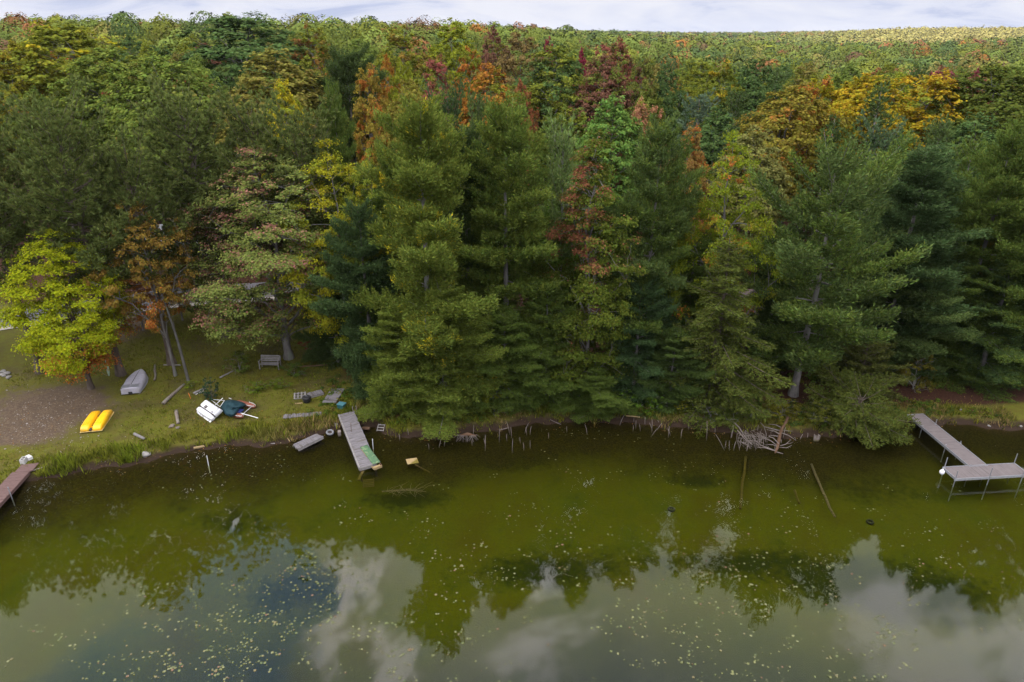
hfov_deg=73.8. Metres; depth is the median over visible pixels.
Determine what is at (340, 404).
storage box
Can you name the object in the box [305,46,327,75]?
maple tree
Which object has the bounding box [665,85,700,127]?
maple tree
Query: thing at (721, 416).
shrub
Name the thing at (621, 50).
maple tree
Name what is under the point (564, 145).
pine tree
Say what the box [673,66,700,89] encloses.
maple tree
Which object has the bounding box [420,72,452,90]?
maple tree
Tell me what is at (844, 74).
maple tree
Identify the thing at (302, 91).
maple tree
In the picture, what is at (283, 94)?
maple tree
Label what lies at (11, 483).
brown dock
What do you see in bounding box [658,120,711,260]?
maple tree
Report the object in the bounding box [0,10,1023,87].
wood
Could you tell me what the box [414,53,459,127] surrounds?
maple tree
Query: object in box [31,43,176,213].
maple tree
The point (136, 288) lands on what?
maple tree
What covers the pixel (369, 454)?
rubber mat
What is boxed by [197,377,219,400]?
evergreen shrub
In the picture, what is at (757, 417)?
shrub
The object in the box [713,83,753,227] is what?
pine tree
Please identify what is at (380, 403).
pine tree
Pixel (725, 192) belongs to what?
maple tree
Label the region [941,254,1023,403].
pine tree
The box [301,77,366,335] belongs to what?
pine tree
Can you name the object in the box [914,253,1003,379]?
pine tree
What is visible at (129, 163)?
pine tree
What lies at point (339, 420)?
fallen leaves
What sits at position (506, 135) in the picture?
pine tree
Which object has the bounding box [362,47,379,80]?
maple tree
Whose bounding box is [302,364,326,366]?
log
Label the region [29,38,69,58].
maple tree
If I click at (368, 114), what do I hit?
maple tree
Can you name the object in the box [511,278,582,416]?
pine tree
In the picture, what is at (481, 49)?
maple tree
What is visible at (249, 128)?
pine tree
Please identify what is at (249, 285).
road
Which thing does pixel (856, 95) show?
maple tree
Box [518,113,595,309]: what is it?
pine tree
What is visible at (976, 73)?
maple tree
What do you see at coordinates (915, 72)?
pine tree
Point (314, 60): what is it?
maple tree
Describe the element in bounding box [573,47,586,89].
maple tree
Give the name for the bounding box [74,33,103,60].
maple tree
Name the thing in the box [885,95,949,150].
maple tree
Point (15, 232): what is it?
pine tree
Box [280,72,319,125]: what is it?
maple tree
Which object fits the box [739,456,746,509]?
sunken log
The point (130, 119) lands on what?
maple tree
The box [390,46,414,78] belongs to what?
maple tree
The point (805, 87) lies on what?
maple tree
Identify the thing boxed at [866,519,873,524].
sunken ring
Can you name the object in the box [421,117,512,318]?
pine tree
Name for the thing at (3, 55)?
maple tree
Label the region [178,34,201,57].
maple tree
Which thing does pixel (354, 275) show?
pine tree
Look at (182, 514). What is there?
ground
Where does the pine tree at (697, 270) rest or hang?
on the ground at (182, 514)
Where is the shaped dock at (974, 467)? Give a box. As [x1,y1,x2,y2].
[907,414,1023,500]
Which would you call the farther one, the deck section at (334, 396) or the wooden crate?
the deck section at (334, 396)
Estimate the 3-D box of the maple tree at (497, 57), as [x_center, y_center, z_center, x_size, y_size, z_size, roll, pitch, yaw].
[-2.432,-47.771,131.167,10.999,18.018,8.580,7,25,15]
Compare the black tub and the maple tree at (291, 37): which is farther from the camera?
the maple tree at (291, 37)
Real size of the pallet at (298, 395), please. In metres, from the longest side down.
0.850 x 0.750 x 0.107 m
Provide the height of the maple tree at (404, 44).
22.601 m
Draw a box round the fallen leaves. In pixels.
[0,341,990,473]
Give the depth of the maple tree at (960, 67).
131.98 m
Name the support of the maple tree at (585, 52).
on the ground at (182, 514)
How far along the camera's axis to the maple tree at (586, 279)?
42.78 m
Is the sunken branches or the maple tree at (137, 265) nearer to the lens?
the sunken branches
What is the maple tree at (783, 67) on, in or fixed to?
on the ground at (182, 514)
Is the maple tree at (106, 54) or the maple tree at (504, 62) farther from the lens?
the maple tree at (504, 62)
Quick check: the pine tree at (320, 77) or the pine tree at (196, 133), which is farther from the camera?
the pine tree at (320, 77)
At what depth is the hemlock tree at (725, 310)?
43.57 m
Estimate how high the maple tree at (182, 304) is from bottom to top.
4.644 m
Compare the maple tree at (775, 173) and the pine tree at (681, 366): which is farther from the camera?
the maple tree at (775, 173)
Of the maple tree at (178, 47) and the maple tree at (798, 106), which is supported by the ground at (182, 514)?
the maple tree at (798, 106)
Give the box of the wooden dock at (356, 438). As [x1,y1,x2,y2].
[338,411,377,481]
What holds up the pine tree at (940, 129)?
on the ground at (182, 514)
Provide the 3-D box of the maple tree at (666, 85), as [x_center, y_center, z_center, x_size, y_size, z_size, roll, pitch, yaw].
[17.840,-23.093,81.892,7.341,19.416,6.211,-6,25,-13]
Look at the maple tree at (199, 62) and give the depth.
94.70 m
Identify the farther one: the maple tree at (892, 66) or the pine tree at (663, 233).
the maple tree at (892, 66)
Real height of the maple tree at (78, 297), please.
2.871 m
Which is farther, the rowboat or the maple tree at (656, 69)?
the maple tree at (656, 69)
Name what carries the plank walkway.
on the ground at (182, 514)
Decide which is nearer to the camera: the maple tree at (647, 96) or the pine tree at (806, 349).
the pine tree at (806, 349)
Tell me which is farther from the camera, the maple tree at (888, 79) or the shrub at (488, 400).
the maple tree at (888, 79)
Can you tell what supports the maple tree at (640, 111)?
on the ground at (182, 514)
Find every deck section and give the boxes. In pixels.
[307,389,323,397]
[323,388,343,403]
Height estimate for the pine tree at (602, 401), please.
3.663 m
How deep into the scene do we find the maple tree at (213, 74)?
81.55 m
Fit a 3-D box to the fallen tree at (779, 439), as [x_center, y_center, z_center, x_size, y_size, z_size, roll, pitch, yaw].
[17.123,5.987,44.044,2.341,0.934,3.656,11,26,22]
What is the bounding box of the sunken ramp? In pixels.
[292,434,323,450]
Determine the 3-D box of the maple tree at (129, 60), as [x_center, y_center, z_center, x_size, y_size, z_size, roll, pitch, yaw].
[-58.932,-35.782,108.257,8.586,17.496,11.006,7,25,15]
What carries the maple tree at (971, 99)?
on the ground at (182, 514)
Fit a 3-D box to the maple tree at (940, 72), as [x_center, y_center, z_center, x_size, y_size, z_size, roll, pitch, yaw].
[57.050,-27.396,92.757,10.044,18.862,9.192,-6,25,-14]
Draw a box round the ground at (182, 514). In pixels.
[0,160,1023,681]
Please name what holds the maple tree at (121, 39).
on the hills
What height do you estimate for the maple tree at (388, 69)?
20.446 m
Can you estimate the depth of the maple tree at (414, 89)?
58.25 m
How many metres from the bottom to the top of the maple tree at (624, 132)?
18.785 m
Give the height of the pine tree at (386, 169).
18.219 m
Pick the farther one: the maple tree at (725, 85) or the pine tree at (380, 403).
the maple tree at (725, 85)
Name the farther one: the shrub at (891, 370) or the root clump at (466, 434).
the shrub at (891, 370)
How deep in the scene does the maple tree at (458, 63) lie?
124.62 m
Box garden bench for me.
[258,355,280,369]
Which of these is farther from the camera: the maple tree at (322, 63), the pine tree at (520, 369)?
the maple tree at (322, 63)
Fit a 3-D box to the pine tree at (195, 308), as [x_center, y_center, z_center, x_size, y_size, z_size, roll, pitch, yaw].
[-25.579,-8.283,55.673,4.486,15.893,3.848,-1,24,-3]
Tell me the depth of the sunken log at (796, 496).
39.59 m
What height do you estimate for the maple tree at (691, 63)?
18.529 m
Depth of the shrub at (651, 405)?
46.05 m
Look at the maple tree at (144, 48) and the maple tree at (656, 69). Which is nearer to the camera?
the maple tree at (656, 69)
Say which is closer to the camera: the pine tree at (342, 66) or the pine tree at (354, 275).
the pine tree at (354, 275)
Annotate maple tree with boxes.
[0,17,144,159]
[0,38,72,231]
[0,86,85,227]
[0,108,19,200]
[0,146,24,202]
[0,227,142,389]
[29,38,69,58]
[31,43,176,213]
[46,280,86,306]
[47,48,73,73]
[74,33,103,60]
[80,201,199,376]
[92,50,240,208]
[109,279,170,330]
[110,36,138,61]
[113,34,147,65]
[124,56,142,73]
[135,41,159,63]
[145,42,178,72]
[149,276,199,320]
[165,38,188,60]
[169,51,192,89]
[171,10,320,99]
[175,143,347,360]
[177,61,237,186]
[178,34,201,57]
[182,281,229,315]
[183,41,229,82]
[185,53,227,99]
[198,64,244,211]
[204,45,360,203]
[248,72,287,112]
[260,77,319,238]
[272,138,375,350]
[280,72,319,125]
[282,32,307,57]
[286,23,353,100]
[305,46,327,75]
[338,147,412,306]
[343,38,380,96]
[346,36,371,69]
[349,34,372,53]
[351,62,395,215]
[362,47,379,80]
[364,24,430,90]
[372,76,426,211]
[374,53,400,165]
[387,57,416,109]
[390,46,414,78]
[414,17,486,87]
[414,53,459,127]
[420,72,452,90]
[423,45,465,74]
[453,46,485,135]
[453,70,493,105]
[455,63,520,151]
[470,159,530,298]
[475,26,513,90]
[478,37,508,75]
[483,42,510,83]
[490,28,549,99]
[504,87,552,128]
[507,77,539,196]
[508,43,599,182]
[510,53,535,80]
[518,129,653,389]
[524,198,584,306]
[529,75,567,123]
[535,103,598,205]
[540,36,555,71]
[561,92,661,295]
[563,49,578,82]
[568,51,634,232]
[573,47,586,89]
[576,48,595,75]
[579,36,646,113]
[581,56,608,88]
[610,96,669,260]
[616,87,668,201]
[622,52,661,154]
[642,63,676,94]
[651,63,693,160]
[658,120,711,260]
[659,127,793,360]
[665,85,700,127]
[668,72,690,116]
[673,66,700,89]
[674,58,701,87]
[674,59,719,106]
[674,104,749,226]
[690,58,745,176]
[703,124,793,261]
[711,65,748,128]
[718,56,787,212]
[729,83,859,251]
[734,65,746,87]
[763,63,795,88]
[768,83,823,223]
[784,61,823,98]
[787,62,812,87]
[787,74,844,233]
[804,72,925,197]
[817,73,863,131]
[818,70,868,115]
[829,62,865,102]
[852,72,918,131]
[853,67,998,225]
[859,70,906,125]
[864,66,909,130]
[867,67,884,90]
[868,60,899,90]
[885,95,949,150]
[907,61,1023,178]
[910,64,960,107]
[919,111,1008,211]
[940,86,989,118]
[946,69,963,89]
[953,65,970,78]
[958,67,990,103]
[984,61,1023,113]
[984,64,1004,80]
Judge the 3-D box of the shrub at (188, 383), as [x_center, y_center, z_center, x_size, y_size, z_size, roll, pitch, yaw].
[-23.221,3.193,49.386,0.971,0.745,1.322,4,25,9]
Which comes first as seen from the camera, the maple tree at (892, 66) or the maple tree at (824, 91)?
the maple tree at (824, 91)
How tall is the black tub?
0.500 m
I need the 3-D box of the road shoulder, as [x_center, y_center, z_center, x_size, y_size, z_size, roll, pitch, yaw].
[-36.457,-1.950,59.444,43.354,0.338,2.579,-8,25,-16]
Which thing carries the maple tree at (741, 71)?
on the hills
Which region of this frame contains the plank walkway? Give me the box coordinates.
[283,412,320,418]
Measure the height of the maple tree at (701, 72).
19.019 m
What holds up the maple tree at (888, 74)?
on the ground at (182, 514)
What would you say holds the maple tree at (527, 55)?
on the ground at (182, 514)
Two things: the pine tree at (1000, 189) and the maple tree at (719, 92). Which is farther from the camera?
the maple tree at (719, 92)
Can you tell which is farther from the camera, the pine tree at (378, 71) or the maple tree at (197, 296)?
the pine tree at (378, 71)
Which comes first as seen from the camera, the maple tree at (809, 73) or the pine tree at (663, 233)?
the pine tree at (663, 233)
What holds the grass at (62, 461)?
on the ground at (182, 514)
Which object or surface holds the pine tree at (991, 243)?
on the ground at (182, 514)
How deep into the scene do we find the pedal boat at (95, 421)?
44.75 m
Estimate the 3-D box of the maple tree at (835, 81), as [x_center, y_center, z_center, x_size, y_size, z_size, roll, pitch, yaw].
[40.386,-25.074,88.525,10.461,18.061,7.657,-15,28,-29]
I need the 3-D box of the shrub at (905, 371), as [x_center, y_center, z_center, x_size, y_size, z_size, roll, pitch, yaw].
[29.144,2.373,49.160,2.982,3.612,3.726,20,31,37]
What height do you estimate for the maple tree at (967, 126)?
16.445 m
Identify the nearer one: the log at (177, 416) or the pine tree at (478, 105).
the log at (177, 416)
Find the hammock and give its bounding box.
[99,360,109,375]
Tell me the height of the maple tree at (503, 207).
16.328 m
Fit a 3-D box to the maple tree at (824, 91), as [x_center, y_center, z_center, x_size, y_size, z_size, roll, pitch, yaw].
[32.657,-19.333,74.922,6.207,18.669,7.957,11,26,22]
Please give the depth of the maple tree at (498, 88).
72.70 m
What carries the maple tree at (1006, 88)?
on the ground at (182, 514)
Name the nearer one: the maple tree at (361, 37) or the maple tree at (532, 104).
the maple tree at (532, 104)
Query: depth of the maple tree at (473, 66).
77.68 m
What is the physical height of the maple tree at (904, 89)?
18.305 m
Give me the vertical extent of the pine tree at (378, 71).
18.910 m
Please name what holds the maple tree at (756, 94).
on the ground at (182, 514)
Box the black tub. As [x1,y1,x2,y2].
[302,395,310,402]
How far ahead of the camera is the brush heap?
44.00 m
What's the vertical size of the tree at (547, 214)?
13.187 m
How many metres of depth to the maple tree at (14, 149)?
91.20 m
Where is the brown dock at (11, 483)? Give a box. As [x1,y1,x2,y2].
[0,463,42,507]
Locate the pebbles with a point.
(52, 419)
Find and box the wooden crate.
[406,458,418,467]
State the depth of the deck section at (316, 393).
48.51 m
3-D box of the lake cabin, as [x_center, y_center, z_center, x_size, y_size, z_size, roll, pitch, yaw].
[22.000,-1.944,55.628,9.200,4.920,8.000,-1,24,-3]
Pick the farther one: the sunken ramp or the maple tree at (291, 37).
the maple tree at (291, 37)
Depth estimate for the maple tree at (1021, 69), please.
86.26 m
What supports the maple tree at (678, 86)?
on the ground at (182, 514)
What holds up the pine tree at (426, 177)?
on the ground at (182, 514)
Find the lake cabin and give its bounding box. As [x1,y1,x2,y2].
[726,288,842,358]
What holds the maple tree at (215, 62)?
on the ground at (182, 514)
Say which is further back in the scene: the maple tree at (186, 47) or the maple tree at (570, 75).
the maple tree at (186, 47)
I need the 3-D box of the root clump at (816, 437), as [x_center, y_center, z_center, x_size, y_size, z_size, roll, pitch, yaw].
[19.725,6.241,44.129,0.484,0.540,0.130,0,24,0]
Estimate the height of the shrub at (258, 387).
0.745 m
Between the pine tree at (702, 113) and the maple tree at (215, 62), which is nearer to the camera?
the pine tree at (702, 113)
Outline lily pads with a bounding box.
[0,429,1022,681]
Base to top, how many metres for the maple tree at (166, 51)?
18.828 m
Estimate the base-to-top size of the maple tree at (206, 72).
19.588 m
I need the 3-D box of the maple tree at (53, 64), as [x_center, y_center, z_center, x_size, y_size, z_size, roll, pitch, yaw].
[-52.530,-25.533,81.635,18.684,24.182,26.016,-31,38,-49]
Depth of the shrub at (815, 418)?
44.88 m
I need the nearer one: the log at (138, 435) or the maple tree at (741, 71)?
the log at (138, 435)
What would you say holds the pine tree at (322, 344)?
on the ground at (182, 514)
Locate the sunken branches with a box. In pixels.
[382,481,429,496]
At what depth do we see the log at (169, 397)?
48.36 m
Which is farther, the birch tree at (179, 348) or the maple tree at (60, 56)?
the maple tree at (60, 56)
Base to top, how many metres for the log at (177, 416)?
0.245 m
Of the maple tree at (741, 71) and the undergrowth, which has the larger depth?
the maple tree at (741, 71)
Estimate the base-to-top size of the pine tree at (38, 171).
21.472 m
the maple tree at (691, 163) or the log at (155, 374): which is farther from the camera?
the maple tree at (691, 163)
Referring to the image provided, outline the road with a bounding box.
[0,281,313,326]
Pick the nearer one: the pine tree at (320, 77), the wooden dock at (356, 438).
the wooden dock at (356, 438)
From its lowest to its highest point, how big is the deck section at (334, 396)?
0.178 m
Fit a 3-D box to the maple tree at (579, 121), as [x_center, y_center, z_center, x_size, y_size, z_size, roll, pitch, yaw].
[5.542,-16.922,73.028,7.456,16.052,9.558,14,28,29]
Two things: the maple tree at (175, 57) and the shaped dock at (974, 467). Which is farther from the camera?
the maple tree at (175, 57)
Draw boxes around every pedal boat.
[80,410,113,432]
[196,400,222,421]
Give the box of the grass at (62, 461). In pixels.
[0,303,1019,482]
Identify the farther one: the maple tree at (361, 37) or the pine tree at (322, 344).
the maple tree at (361, 37)
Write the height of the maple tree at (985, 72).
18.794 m
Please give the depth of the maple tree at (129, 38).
125.92 m
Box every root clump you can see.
[455,432,477,441]
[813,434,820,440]
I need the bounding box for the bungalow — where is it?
[115,224,231,264]
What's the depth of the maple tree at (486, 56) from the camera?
98.23 m
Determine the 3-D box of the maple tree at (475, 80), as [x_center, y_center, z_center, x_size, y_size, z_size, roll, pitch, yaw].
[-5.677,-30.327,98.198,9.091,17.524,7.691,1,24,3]
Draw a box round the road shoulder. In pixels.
[0,297,273,329]
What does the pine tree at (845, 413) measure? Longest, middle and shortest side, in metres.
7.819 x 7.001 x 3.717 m
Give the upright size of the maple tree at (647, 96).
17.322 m
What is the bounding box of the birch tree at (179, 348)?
[138,290,189,380]
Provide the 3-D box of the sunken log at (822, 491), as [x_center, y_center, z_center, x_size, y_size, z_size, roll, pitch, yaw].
[18.303,8.746,40.299,0.177,0.147,5.126,3,25,8]
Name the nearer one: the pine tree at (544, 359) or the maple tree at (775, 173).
the pine tree at (544, 359)
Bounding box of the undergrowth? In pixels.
[305,361,1001,429]
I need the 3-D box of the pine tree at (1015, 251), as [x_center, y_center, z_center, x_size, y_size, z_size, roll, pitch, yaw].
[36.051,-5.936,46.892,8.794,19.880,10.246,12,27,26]
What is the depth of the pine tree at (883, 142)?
55.24 m
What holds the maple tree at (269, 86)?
on the ground at (182, 514)
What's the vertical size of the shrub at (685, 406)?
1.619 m
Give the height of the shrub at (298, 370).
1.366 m
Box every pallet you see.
[294,391,305,399]
[363,478,373,487]
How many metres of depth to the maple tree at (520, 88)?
66.65 m
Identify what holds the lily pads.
on the lake water
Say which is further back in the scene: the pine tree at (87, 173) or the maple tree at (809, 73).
the maple tree at (809, 73)
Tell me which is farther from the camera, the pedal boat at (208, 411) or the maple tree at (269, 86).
the maple tree at (269, 86)
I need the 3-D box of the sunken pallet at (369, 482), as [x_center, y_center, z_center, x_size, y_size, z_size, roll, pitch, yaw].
[-8.498,8.400,40.409,0.650,0.055,0.550,-4,53,-8]
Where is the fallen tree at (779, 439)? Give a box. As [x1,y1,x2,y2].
[756,416,794,453]
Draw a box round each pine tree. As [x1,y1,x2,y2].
[0,74,134,376]
[0,92,55,373]
[24,133,156,331]
[52,111,203,365]
[122,71,268,339]
[170,147,234,319]
[204,65,320,340]
[246,90,353,337]
[291,266,347,373]
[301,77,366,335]
[307,195,404,402]
[310,67,333,107]
[312,41,387,212]
[331,134,433,370]
[346,89,509,418]
[353,301,436,421]
[366,61,393,100]
[367,275,509,441]
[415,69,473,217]
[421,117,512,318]
[454,89,581,374]
[459,80,491,154]
[461,301,559,415]
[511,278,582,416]
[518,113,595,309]
[525,106,591,338]
[559,365,640,423]
[584,107,706,388]
[602,275,688,419]
[636,326,717,419]
[655,229,724,368]
[668,87,732,163]
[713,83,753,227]
[733,123,933,397]
[736,218,810,371]
[751,62,791,110]
[792,114,842,275]
[803,360,921,449]
[809,140,992,380]
[812,328,915,401]
[827,108,915,279]
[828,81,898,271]
[828,231,983,382]
[896,57,934,105]
[900,114,1023,394]
[907,108,955,231]
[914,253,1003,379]
[915,128,989,230]
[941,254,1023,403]
[949,138,1023,389]
[971,197,1016,276]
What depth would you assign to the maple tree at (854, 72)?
114.60 m
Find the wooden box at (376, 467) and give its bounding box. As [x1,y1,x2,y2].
[371,462,381,469]
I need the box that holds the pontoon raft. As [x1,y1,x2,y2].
[211,398,255,417]
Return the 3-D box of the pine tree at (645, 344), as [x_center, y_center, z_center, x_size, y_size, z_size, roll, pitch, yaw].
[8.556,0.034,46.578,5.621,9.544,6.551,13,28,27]
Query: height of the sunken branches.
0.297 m
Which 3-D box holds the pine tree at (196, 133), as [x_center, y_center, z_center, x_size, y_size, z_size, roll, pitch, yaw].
[-23.583,-9.365,52.180,10.122,21.019,8.423,6,25,12]
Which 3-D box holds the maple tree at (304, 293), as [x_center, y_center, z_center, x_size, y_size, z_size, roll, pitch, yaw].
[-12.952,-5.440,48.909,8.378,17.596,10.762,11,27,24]
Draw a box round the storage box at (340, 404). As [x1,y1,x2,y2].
[336,401,345,408]
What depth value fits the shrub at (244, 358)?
51.28 m
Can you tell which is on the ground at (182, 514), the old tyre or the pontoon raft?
the pontoon raft
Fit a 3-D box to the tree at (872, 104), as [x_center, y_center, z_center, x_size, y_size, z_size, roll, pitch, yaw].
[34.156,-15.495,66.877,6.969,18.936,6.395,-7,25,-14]
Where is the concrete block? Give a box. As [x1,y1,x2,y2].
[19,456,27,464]
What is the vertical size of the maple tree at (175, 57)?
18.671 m
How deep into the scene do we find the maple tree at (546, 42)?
102.78 m
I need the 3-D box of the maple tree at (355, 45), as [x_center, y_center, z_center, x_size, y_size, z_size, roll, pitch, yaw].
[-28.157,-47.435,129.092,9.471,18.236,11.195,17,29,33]
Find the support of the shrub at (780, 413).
on the ground at (182, 514)
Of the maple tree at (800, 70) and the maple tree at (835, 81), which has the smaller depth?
the maple tree at (835, 81)
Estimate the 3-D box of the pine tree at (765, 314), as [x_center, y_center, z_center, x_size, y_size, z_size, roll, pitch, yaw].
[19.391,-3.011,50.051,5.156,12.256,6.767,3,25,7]
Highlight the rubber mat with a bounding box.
[360,445,379,463]
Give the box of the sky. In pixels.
[0,0,1023,32]
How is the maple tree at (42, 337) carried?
on the ground at (182, 514)
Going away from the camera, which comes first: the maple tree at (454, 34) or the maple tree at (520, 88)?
the maple tree at (520, 88)
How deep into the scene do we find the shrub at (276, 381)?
49.34 m
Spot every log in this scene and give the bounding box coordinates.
[133,432,144,439]
[153,364,156,380]
[162,383,185,404]
[174,409,179,423]
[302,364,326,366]
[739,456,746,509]
[794,489,799,503]
[811,464,835,516]
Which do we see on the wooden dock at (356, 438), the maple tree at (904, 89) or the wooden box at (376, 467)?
the wooden box at (376, 467)
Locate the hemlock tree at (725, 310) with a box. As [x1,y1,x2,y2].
[631,233,796,438]
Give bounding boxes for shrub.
[184,380,199,387]
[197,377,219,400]
[221,350,251,374]
[242,379,271,393]
[267,376,293,389]
[276,362,309,376]
[482,385,514,416]
[613,389,640,407]
[634,388,674,415]
[673,398,692,412]
[684,399,745,427]
[728,401,769,421]
[757,396,802,425]
[802,397,838,428]
[860,360,899,374]
[895,355,936,393]
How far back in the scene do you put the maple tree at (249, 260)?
47.23 m
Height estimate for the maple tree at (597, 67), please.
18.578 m
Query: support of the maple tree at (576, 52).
on the hills
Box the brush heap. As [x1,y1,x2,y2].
[731,423,771,449]
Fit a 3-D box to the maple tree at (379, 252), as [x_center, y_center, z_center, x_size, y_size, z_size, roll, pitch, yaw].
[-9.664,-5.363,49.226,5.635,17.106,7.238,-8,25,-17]
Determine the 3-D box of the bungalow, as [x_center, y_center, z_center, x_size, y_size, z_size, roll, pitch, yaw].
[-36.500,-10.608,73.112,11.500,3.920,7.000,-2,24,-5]
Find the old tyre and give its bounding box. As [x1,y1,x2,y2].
[326,429,333,434]
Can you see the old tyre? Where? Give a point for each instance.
(329, 431)
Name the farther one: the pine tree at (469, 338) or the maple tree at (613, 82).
the maple tree at (613, 82)
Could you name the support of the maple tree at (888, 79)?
on the ground at (182, 514)
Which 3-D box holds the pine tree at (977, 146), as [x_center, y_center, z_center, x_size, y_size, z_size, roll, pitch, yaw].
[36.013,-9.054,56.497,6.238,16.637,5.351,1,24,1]
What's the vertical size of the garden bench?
0.967 m
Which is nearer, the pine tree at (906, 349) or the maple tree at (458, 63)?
the pine tree at (906, 349)
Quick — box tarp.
[221,400,245,416]
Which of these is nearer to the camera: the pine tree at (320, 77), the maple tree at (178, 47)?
the pine tree at (320, 77)
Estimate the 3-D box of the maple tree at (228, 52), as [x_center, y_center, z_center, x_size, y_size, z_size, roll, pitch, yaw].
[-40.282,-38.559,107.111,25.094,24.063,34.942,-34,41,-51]
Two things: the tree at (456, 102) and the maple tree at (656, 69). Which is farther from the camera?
the maple tree at (656, 69)
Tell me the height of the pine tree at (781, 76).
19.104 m
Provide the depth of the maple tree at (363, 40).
141.66 m
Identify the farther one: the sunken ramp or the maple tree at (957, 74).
the maple tree at (957, 74)
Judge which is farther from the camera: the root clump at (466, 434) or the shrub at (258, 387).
the shrub at (258, 387)
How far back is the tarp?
46.36 m
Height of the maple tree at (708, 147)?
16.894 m
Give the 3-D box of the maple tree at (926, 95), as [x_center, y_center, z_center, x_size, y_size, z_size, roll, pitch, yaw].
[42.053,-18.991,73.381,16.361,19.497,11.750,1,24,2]
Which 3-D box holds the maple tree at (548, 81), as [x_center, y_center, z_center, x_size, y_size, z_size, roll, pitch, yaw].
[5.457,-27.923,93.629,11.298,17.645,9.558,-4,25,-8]
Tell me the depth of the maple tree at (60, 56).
110.78 m
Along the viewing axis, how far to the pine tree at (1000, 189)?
46.00 m
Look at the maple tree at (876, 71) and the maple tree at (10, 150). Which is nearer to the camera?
the maple tree at (10, 150)
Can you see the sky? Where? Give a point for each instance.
(743, 16)
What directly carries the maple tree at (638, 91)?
on the ground at (182, 514)
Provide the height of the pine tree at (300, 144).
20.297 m
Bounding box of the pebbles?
[1,387,132,461]
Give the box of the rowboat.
[120,369,147,394]
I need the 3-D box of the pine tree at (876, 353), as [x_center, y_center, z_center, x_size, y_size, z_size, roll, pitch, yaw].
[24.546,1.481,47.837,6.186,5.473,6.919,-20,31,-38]
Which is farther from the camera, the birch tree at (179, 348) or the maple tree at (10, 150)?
the maple tree at (10, 150)
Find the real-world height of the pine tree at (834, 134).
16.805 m
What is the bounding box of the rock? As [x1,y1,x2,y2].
[142,451,150,457]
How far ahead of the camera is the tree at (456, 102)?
54.41 m
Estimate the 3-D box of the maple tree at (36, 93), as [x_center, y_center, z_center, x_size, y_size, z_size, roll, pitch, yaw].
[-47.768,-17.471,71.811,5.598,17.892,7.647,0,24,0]
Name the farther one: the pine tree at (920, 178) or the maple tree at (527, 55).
the maple tree at (527, 55)
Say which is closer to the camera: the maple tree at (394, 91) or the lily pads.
the lily pads

